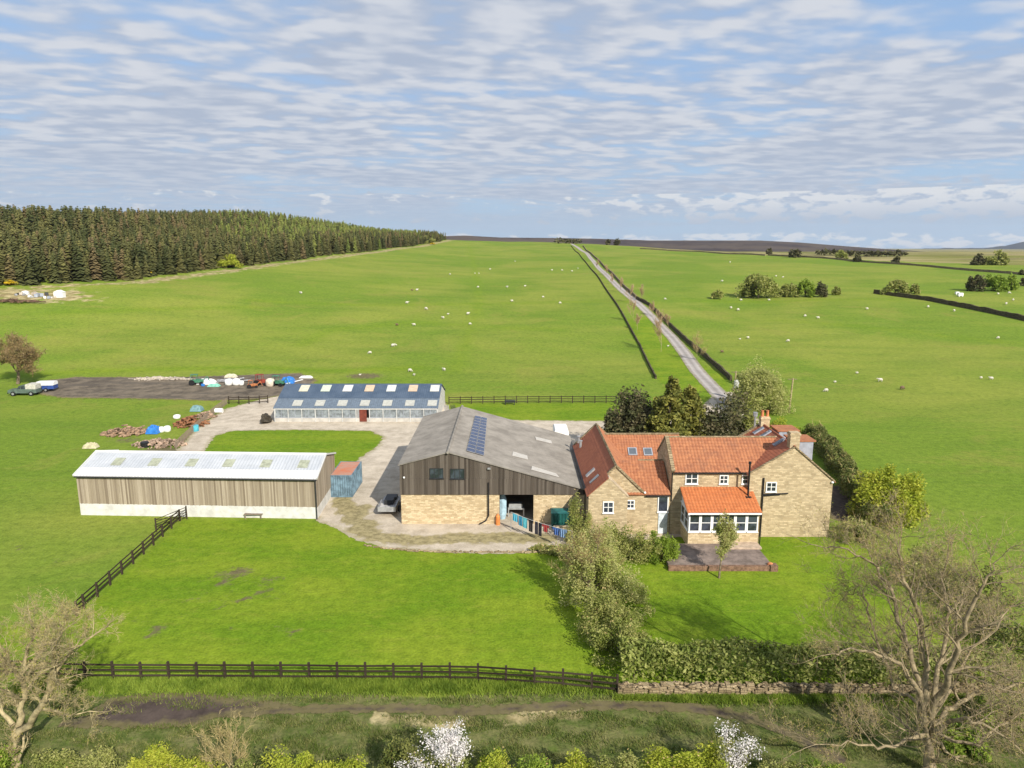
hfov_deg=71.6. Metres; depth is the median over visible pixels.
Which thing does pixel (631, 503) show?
window
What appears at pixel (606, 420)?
laurel shrub
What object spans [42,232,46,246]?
spruce tree
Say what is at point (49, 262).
spruce tree
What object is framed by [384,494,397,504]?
crate load
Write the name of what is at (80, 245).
spruce tree
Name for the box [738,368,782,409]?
sallow tree
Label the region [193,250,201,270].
spruce tree
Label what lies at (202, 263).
spruce tree
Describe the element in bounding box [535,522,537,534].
trousers
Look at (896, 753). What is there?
rough grass
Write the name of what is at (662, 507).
window
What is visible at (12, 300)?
soil heap
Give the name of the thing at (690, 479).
window
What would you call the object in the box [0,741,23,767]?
hedgerow bush
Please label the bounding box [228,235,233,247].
spruce tree
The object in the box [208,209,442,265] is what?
larch plantation
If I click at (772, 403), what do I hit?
sallow bush
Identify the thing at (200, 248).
spruce tree
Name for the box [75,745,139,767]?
hedgerow bush
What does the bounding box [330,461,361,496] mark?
shipping container
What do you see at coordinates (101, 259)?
spruce tree
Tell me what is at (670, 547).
shrub
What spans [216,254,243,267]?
willow bush
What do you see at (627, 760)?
hedgerow bush
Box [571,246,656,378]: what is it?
drystone wall
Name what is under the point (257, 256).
spruce tree
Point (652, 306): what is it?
verge sapling
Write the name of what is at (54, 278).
spruce tree
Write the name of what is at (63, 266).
spruce tree
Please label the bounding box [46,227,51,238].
spruce tree
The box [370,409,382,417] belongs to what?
window
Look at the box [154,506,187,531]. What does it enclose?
field gate
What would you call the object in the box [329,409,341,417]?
window
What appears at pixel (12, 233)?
spruce tree
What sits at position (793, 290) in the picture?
field tree
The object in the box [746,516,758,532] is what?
window
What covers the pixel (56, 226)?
spruce tree
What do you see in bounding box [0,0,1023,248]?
sky
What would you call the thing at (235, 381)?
sack
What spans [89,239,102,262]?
spruce tree
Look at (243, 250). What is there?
spruce tree
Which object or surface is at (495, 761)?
hedgerow bush
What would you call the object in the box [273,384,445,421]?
stable block
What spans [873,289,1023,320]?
drystone wall
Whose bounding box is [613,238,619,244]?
field tree
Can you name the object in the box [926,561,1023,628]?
holly bush
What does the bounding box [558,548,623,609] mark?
willow tree
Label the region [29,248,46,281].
spruce tree
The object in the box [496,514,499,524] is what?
gas bottle
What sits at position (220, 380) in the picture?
timber heap
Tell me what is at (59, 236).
spruce tree
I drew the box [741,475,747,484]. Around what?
window
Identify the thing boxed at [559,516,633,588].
willow tree
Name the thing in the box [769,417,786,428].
hedge bush
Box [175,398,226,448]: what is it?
paling fence
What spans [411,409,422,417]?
window
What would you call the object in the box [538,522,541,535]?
trousers
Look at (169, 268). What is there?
spruce tree
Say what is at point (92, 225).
spruce tree
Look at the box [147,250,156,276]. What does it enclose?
spruce tree
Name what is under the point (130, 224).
spruce plantation
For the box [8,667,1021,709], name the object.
verge grass
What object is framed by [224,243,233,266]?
spruce tree
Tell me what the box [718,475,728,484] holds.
window
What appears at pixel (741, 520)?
window
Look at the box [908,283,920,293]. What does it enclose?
field tree
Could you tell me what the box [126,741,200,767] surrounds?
hedgerow bush
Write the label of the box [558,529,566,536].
shirt
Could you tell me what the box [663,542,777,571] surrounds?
terrace
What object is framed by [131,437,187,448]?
rubble heap
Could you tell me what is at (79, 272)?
spruce tree
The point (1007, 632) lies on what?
holly bush
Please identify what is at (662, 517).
door
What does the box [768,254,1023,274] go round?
drystone wall
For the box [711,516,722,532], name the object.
window
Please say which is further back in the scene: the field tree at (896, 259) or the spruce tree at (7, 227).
the field tree at (896, 259)
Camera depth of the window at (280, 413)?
107.44 m
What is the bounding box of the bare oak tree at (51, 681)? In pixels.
[0,583,128,767]
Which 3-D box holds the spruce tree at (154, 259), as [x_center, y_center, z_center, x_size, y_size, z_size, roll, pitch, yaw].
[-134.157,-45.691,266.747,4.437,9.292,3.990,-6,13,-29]
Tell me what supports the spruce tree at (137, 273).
on the ground at (948, 422)
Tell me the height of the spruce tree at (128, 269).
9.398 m
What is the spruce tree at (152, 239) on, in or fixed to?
on the ground at (948, 422)
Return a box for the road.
[570,243,731,403]
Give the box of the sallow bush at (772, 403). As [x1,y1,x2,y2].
[724,356,795,415]
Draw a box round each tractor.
[188,374,209,385]
[272,375,288,386]
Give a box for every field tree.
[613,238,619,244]
[710,288,723,298]
[734,272,781,297]
[741,283,755,298]
[766,248,772,253]
[779,283,788,296]
[787,282,800,297]
[788,248,801,257]
[797,278,815,297]
[815,281,827,296]
[831,286,840,294]
[835,250,848,258]
[852,254,861,261]
[879,280,911,294]
[890,255,899,261]
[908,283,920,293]
[965,274,987,291]
[970,253,986,264]
[980,257,994,264]
[985,274,1009,291]
[987,249,1009,264]
[1005,272,1019,289]
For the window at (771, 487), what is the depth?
63.97 m
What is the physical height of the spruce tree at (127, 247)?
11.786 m
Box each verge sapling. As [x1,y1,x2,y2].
[624,285,633,299]
[627,296,636,317]
[634,314,642,326]
[639,284,643,295]
[649,300,653,312]
[652,309,663,346]
[664,314,670,322]
[692,329,707,355]
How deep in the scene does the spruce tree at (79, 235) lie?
261.48 m
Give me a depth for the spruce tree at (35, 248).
230.78 m
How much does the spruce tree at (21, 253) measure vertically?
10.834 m
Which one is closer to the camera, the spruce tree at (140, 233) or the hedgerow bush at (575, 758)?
the hedgerow bush at (575, 758)
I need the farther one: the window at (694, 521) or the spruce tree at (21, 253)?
the spruce tree at (21, 253)
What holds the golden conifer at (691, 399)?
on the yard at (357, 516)
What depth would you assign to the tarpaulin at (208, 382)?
134.36 m
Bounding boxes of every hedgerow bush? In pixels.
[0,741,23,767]
[30,748,110,767]
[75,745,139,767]
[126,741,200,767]
[181,755,224,767]
[226,758,261,767]
[259,744,327,767]
[322,754,367,767]
[372,732,429,767]
[475,746,513,767]
[514,753,552,767]
[553,747,606,767]
[591,748,647,767]
[639,744,689,767]
[671,740,729,767]
[751,759,816,767]
[802,757,845,767]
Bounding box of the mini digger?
[247,380,262,388]
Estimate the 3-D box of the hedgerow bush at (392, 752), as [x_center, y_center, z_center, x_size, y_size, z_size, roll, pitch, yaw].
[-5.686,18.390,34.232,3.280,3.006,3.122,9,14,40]
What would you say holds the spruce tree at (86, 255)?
on the ground at (948, 422)
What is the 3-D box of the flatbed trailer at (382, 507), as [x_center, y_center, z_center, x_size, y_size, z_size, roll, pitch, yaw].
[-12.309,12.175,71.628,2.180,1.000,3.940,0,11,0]
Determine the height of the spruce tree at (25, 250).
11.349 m
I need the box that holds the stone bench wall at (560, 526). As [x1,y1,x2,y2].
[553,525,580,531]
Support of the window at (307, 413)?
in the stable block
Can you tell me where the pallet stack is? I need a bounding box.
[224,374,237,377]
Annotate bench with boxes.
[244,513,262,518]
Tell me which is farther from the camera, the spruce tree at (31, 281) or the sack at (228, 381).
the spruce tree at (31, 281)
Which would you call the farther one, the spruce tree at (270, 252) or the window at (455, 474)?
the spruce tree at (270, 252)
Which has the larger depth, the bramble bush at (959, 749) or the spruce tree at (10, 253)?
the spruce tree at (10, 253)
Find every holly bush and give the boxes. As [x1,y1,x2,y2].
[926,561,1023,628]
[961,600,1023,659]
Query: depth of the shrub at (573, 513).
62.70 m
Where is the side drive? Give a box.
[830,484,858,522]
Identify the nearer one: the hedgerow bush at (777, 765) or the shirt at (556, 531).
the hedgerow bush at (777, 765)
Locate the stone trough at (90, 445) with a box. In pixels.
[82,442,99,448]
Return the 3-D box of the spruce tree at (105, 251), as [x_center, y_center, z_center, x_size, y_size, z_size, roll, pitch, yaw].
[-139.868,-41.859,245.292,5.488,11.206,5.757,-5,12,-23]
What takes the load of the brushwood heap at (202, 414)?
on the ground at (948, 422)
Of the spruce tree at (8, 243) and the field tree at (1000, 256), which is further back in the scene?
the field tree at (1000, 256)
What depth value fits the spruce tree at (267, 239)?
353.70 m
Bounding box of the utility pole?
[788,378,796,411]
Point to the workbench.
(515, 505)
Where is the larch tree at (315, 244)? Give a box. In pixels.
[312,234,317,253]
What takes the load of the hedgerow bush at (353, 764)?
on the ground at (948, 422)
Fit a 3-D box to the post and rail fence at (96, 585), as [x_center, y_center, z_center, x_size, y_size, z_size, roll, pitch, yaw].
[-31.695,14.384,59.721,0.175,1.265,18.178,-1,11,-3]
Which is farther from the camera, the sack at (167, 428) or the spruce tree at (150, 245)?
the spruce tree at (150, 245)
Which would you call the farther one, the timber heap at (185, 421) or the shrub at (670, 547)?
the timber heap at (185, 421)
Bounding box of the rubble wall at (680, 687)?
[617,681,1023,695]
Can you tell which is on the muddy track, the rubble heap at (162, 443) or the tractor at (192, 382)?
the tractor at (192, 382)
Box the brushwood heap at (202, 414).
[194,411,217,418]
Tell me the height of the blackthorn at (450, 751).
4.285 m
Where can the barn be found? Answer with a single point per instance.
(450, 460)
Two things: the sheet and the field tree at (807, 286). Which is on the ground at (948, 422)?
the field tree at (807, 286)
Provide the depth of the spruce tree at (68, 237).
247.62 m
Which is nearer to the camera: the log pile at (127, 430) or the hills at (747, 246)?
the log pile at (127, 430)
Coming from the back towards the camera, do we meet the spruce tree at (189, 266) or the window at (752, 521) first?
the spruce tree at (189, 266)
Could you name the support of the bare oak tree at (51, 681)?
on the ground at (948, 422)
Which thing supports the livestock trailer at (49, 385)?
on the muddy track
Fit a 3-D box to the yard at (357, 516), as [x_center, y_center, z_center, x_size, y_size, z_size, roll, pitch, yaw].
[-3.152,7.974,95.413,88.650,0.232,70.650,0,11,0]
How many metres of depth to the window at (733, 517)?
62.21 m
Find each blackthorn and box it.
[393,716,473,767]
[703,717,764,767]
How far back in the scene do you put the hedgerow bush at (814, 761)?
34.09 m
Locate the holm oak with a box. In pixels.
[601,383,654,432]
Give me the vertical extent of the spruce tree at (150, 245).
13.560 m
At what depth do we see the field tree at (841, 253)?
498.09 m
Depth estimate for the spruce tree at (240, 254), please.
318.65 m
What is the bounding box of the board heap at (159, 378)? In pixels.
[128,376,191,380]
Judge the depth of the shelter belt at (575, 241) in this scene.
769.79 m
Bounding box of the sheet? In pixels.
[523,517,526,528]
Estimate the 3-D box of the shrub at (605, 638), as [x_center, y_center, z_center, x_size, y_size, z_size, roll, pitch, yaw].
[6.936,16.190,45.596,4.528,3.062,3.281,0,11,0]
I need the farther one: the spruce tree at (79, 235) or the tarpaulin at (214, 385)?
the spruce tree at (79, 235)
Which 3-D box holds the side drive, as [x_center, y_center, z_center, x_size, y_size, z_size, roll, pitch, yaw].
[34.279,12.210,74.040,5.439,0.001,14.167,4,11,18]
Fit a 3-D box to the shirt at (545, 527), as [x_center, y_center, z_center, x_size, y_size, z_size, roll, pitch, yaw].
[2.978,12.826,63.139,0.827,0.725,0.120,10,15,43]
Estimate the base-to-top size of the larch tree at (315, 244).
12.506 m
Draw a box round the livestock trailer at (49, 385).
[38,380,57,391]
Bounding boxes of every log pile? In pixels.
[100,424,145,436]
[137,425,146,431]
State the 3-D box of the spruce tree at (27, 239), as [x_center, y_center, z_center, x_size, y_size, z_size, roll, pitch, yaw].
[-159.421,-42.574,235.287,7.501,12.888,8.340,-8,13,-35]
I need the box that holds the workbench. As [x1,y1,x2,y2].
[508,502,523,516]
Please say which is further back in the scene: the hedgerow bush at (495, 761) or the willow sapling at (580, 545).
the willow sapling at (580, 545)
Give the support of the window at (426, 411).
in the stable block
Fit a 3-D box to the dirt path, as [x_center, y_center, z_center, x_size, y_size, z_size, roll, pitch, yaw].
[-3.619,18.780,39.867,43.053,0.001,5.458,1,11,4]
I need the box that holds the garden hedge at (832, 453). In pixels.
[802,420,896,526]
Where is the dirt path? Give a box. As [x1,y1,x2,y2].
[58,700,845,763]
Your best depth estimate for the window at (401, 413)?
107.44 m
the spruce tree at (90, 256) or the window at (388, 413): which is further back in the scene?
the spruce tree at (90, 256)
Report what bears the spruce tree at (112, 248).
on the ground at (948, 422)
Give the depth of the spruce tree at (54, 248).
236.31 m
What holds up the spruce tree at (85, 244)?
on the ground at (948, 422)
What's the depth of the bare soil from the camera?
40.54 m
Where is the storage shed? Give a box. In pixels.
[72,450,335,518]
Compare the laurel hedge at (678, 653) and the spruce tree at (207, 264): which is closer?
the laurel hedge at (678, 653)
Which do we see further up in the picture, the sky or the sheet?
the sky
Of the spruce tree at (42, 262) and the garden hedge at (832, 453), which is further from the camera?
the spruce tree at (42, 262)
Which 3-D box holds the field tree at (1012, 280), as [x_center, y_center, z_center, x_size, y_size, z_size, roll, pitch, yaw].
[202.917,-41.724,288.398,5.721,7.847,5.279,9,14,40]
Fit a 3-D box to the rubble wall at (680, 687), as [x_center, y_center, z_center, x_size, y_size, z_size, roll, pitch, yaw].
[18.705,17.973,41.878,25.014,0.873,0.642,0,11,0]
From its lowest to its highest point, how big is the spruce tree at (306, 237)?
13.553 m
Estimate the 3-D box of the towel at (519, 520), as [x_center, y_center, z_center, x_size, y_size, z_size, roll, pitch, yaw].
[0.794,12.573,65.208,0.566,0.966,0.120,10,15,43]
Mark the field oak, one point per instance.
(17, 354)
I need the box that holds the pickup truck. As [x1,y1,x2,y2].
[7,382,41,395]
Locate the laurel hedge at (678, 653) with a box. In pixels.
[616,634,1023,692]
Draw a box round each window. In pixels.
[275,409,287,417]
[289,409,300,417]
[302,409,314,417]
[316,409,328,417]
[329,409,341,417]
[343,409,355,417]
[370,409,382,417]
[384,409,395,417]
[397,409,409,417]
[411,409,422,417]
[424,409,436,415]
[429,468,443,478]
[450,469,464,479]
[602,501,613,513]
[627,500,634,509]
[657,497,668,512]
[680,503,684,524]
[683,509,688,530]
[684,474,698,484]
[688,515,700,532]
[700,516,711,532]
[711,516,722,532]
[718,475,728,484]
[725,516,734,529]
[735,516,746,532]
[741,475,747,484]
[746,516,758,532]
[765,482,776,492]
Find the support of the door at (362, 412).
in the stable block
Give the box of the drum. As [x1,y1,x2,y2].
[214,408,223,412]
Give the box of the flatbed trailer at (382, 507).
[378,496,400,511]
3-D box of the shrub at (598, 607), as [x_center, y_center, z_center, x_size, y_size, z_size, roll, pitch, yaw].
[6.627,15.278,48.113,4.876,3.863,3.279,0,11,0]
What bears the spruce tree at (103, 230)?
on the ground at (948, 422)
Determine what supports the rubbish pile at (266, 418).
on the yard at (357, 516)
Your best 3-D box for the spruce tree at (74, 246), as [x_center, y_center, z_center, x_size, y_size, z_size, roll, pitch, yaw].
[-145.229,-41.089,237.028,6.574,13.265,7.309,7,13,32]
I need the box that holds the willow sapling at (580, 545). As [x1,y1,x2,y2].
[545,519,627,601]
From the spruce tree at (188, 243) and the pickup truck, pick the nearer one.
the pickup truck
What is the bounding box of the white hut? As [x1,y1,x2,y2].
[53,290,65,297]
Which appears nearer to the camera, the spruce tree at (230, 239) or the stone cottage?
the stone cottage
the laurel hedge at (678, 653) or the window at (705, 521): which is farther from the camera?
the window at (705, 521)
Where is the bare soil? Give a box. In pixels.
[83,691,289,729]
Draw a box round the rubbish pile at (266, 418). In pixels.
[260,413,271,422]
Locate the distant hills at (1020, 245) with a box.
[924,242,1023,248]
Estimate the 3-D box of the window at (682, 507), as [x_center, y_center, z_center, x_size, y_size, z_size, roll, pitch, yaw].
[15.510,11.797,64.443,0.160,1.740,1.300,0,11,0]
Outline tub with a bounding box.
[140,441,149,447]
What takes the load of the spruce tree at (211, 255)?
on the ground at (948, 422)
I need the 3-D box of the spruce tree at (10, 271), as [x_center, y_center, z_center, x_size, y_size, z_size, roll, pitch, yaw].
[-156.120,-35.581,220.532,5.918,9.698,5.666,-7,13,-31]
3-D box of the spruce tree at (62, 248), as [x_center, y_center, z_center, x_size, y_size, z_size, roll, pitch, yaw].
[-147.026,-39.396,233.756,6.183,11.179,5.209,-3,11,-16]
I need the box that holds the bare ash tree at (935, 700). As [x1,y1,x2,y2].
[738,478,1023,767]
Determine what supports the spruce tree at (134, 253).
on the ground at (948, 422)
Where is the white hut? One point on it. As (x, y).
(59, 293)
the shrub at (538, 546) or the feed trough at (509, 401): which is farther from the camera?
the feed trough at (509, 401)
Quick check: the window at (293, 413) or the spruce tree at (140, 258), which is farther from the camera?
the spruce tree at (140, 258)
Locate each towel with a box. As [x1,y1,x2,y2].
[513,513,517,521]
[518,515,521,525]
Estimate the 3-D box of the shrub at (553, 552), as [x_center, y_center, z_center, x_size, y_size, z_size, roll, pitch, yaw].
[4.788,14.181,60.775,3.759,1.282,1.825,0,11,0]
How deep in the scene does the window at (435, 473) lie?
66.89 m
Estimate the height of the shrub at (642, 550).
2.803 m
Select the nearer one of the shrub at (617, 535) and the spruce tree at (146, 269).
the shrub at (617, 535)
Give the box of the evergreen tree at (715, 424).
[689,386,751,435]
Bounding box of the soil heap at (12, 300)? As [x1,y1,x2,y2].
[0,298,45,302]
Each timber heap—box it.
[173,414,209,427]
[215,377,250,382]
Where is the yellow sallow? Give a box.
[844,463,930,529]
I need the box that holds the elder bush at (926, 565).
[898,538,961,594]
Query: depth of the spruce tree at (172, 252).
280.27 m
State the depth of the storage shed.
69.56 m
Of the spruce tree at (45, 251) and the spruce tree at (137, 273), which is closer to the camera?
the spruce tree at (45, 251)
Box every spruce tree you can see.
[0,232,6,262]
[0,248,9,283]
[0,257,5,284]
[3,223,10,237]
[3,238,16,265]
[4,254,18,284]
[8,248,15,267]
[9,226,19,251]
[10,236,19,266]
[13,256,25,284]
[18,243,23,267]
[19,218,31,235]
[21,232,26,246]
[21,247,31,279]
[22,254,41,285]
[22,258,38,284]
[23,236,32,253]
[24,210,34,233]
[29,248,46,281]
[30,237,44,277]
[37,227,41,243]
[38,245,47,279]
[40,230,43,252]
[40,249,49,277]
[41,241,48,269]
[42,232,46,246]
[45,237,52,252]
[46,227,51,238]
[46,250,52,280]
[48,251,62,283]
[51,243,58,259]
[52,220,60,236]
[56,249,72,282]
[57,232,61,249]
[61,247,72,279]
[62,221,69,234]
[62,239,73,272]
[66,233,71,244]
[70,235,73,254]
[70,241,77,277]
[71,246,91,281]
[76,230,82,244]
[77,240,86,265]
[81,256,91,281]
[83,240,88,254]
[85,250,91,271]
[87,243,98,275]
[88,224,98,238]
[88,244,102,279]
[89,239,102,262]
[98,250,105,279]
[100,227,108,240]
[100,239,108,252]
[101,253,116,281]
[103,247,115,275]
[107,245,117,275]
[110,241,119,263]
[112,248,119,276]
[113,252,120,275]
[114,229,121,248]
[116,249,131,280]
[120,254,134,280]
[124,242,133,270]
[126,249,134,275]
[130,243,136,266]
[132,247,136,269]
[132,255,142,278]
[133,235,141,252]
[133,243,150,276]
[136,231,142,247]
[141,241,148,265]
[142,255,151,276]
[147,237,157,259]
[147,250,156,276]
[151,238,158,258]
[152,250,156,271]
[156,253,167,274]
[160,244,164,263]
[161,245,167,271]
[164,246,176,273]
[165,254,176,273]
[167,235,174,253]
[170,244,174,264]
[172,243,178,269]
[175,248,186,272]
[179,235,184,252]
[179,249,188,272]
[183,244,193,269]
[184,235,194,253]
[186,238,192,258]
[186,247,196,271]
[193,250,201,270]
[196,240,203,265]
[199,250,205,269]
[202,248,212,269]
[205,244,215,264]
[208,243,216,268]
[210,240,217,267]
[214,236,220,259]
[216,244,227,268]
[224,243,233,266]
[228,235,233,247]
[233,246,241,265]
[237,245,244,265]
[241,242,245,262]
[246,242,254,265]
[254,243,262,264]
[256,242,265,263]
[265,235,272,255]
[269,243,275,261]
[271,241,278,260]
[275,237,284,260]
[289,240,295,260]
[292,239,299,259]
[303,231,308,243]
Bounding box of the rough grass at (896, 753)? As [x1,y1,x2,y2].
[0,695,1023,767]
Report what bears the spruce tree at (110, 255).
on the ground at (948, 422)
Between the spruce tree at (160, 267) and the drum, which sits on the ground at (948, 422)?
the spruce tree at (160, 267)
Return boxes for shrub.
[180,706,258,767]
[528,542,557,553]
[547,541,574,557]
[563,490,592,543]
[574,583,643,645]
[584,559,655,623]
[585,615,651,670]
[596,521,644,559]
[603,409,621,432]
[615,523,663,565]
[646,530,681,564]
[736,406,758,432]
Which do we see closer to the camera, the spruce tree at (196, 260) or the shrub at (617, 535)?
the shrub at (617, 535)
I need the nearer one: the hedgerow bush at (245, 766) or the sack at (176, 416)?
the hedgerow bush at (245, 766)
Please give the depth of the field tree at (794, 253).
515.90 m
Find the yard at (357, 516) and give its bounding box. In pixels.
[176,392,758,553]
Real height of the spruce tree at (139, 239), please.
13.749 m
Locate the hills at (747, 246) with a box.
[444,236,921,251]
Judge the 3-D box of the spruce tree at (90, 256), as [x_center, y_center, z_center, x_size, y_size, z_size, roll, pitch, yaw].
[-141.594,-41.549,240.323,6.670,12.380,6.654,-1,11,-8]
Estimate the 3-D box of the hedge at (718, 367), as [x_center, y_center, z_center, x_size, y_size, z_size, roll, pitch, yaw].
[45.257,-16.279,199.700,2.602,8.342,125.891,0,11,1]
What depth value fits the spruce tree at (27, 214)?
281.35 m
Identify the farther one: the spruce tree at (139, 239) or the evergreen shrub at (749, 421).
the spruce tree at (139, 239)
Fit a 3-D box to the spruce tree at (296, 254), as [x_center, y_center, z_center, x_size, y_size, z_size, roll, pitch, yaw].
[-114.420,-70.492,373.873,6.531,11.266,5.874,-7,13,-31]
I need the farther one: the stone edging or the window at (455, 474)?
the window at (455, 474)
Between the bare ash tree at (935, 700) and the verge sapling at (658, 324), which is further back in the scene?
the verge sapling at (658, 324)
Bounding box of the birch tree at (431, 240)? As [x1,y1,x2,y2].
[424,238,435,243]
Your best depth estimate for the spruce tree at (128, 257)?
252.08 m
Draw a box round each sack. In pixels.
[164,425,170,431]
[173,414,180,418]
[225,379,232,384]
[232,378,239,384]
[265,378,274,386]
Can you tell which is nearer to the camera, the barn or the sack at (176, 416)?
the barn
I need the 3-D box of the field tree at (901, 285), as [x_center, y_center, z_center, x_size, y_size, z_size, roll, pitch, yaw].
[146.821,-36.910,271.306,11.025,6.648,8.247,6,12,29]
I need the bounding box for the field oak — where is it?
[0,329,48,383]
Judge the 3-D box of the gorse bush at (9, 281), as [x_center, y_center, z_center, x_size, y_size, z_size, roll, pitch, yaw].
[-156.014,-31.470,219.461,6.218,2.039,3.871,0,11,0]
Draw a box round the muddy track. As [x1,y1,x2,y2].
[38,373,317,400]
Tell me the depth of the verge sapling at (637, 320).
200.12 m
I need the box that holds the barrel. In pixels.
[192,424,198,431]
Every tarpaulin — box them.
[145,425,159,433]
[190,405,203,411]
[196,378,216,384]
[207,383,220,386]
[281,376,294,383]
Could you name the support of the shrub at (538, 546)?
on the ground at (948, 422)
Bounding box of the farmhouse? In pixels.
[657,410,835,544]
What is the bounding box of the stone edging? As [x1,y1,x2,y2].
[364,544,550,553]
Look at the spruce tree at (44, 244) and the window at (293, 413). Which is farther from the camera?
the spruce tree at (44, 244)
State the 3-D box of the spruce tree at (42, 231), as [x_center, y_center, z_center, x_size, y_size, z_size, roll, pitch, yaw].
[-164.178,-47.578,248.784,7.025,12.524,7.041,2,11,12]
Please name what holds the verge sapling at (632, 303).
on the ground at (948, 422)
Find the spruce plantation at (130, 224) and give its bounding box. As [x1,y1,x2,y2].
[0,204,446,264]
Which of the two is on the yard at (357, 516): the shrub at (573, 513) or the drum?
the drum
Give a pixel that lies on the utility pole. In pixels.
(792, 379)
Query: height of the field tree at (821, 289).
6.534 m
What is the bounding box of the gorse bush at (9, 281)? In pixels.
[2,279,18,284]
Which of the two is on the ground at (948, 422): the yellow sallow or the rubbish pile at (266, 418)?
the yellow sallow
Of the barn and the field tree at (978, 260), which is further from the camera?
the field tree at (978, 260)
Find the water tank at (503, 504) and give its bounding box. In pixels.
[499,495,506,518]
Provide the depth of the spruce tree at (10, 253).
224.88 m
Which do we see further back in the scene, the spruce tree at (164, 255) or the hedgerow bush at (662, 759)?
the spruce tree at (164, 255)
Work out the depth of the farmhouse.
64.40 m
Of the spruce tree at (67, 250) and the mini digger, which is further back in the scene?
the spruce tree at (67, 250)
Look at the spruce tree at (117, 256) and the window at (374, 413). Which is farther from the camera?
the spruce tree at (117, 256)
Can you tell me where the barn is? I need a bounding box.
[398,405,584,524]
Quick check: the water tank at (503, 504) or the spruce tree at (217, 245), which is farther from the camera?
the spruce tree at (217, 245)
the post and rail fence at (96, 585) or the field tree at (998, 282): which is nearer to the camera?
the post and rail fence at (96, 585)
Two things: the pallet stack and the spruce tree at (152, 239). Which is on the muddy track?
the pallet stack
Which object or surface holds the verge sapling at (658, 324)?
on the ground at (948, 422)
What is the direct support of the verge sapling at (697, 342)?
on the ground at (948, 422)
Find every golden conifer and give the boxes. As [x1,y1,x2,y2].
[641,375,691,435]
[677,384,709,435]
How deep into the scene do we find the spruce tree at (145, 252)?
264.63 m
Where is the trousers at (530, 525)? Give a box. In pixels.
[529,519,532,531]
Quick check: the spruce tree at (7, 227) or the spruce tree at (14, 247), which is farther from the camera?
the spruce tree at (7, 227)
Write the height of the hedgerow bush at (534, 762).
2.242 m
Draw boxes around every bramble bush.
[831,515,881,547]
[928,714,993,762]
[967,691,1023,741]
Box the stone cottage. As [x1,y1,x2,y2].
[572,423,678,538]
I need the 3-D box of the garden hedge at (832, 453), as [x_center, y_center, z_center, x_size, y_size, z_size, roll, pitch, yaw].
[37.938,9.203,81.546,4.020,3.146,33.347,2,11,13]
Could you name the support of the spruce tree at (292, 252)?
on the ground at (948, 422)
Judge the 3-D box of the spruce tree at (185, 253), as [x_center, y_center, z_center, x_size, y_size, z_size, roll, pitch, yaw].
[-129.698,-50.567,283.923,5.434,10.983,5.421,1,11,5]
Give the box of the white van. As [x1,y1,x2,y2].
[553,424,568,434]
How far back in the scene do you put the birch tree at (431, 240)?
674.72 m
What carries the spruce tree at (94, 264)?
on the ground at (948, 422)
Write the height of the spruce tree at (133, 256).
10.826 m
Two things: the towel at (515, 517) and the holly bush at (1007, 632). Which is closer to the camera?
the holly bush at (1007, 632)
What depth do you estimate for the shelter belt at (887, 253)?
550.45 m
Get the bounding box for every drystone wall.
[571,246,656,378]
[583,245,636,297]
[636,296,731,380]
[640,248,765,255]
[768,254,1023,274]
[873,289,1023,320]
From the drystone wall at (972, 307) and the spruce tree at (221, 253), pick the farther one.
the spruce tree at (221, 253)
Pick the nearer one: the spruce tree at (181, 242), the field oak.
the field oak
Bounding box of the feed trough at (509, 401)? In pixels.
[505,400,514,404]
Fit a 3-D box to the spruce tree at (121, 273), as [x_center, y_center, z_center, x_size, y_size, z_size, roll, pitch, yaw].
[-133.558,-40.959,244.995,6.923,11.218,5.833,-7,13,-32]
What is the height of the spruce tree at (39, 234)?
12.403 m
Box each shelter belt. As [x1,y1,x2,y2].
[553,237,581,243]
[815,248,907,256]
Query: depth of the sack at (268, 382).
132.79 m
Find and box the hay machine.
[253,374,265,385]
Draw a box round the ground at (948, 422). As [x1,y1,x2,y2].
[0,240,1023,767]
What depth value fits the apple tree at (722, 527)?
56.41 m
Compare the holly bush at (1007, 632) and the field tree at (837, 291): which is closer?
the holly bush at (1007, 632)
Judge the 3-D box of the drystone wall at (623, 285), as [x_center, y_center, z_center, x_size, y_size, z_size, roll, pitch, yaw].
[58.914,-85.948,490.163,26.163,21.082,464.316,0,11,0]
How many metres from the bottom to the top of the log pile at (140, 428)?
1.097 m
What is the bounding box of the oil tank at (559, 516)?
[551,508,574,528]
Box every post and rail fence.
[2,657,618,692]
[74,509,180,615]
[228,395,267,403]
[448,395,616,403]
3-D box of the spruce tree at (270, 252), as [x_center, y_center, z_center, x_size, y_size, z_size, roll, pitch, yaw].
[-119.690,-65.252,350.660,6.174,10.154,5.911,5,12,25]
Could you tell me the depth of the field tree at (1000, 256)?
426.38 m
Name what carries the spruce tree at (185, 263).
on the ground at (948, 422)
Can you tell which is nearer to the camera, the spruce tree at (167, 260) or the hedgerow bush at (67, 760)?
the hedgerow bush at (67, 760)
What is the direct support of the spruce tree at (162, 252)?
on the ground at (948, 422)
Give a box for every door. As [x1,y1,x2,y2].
[359,409,366,421]
[658,513,667,533]
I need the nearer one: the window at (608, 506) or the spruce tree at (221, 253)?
the window at (608, 506)
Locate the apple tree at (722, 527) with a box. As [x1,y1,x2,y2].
[712,509,740,577]
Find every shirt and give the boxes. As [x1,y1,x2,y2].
[542,524,548,532]
[553,527,559,534]
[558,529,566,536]
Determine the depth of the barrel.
101.88 m
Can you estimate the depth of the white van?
93.16 m
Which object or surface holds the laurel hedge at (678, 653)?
on the ground at (948, 422)

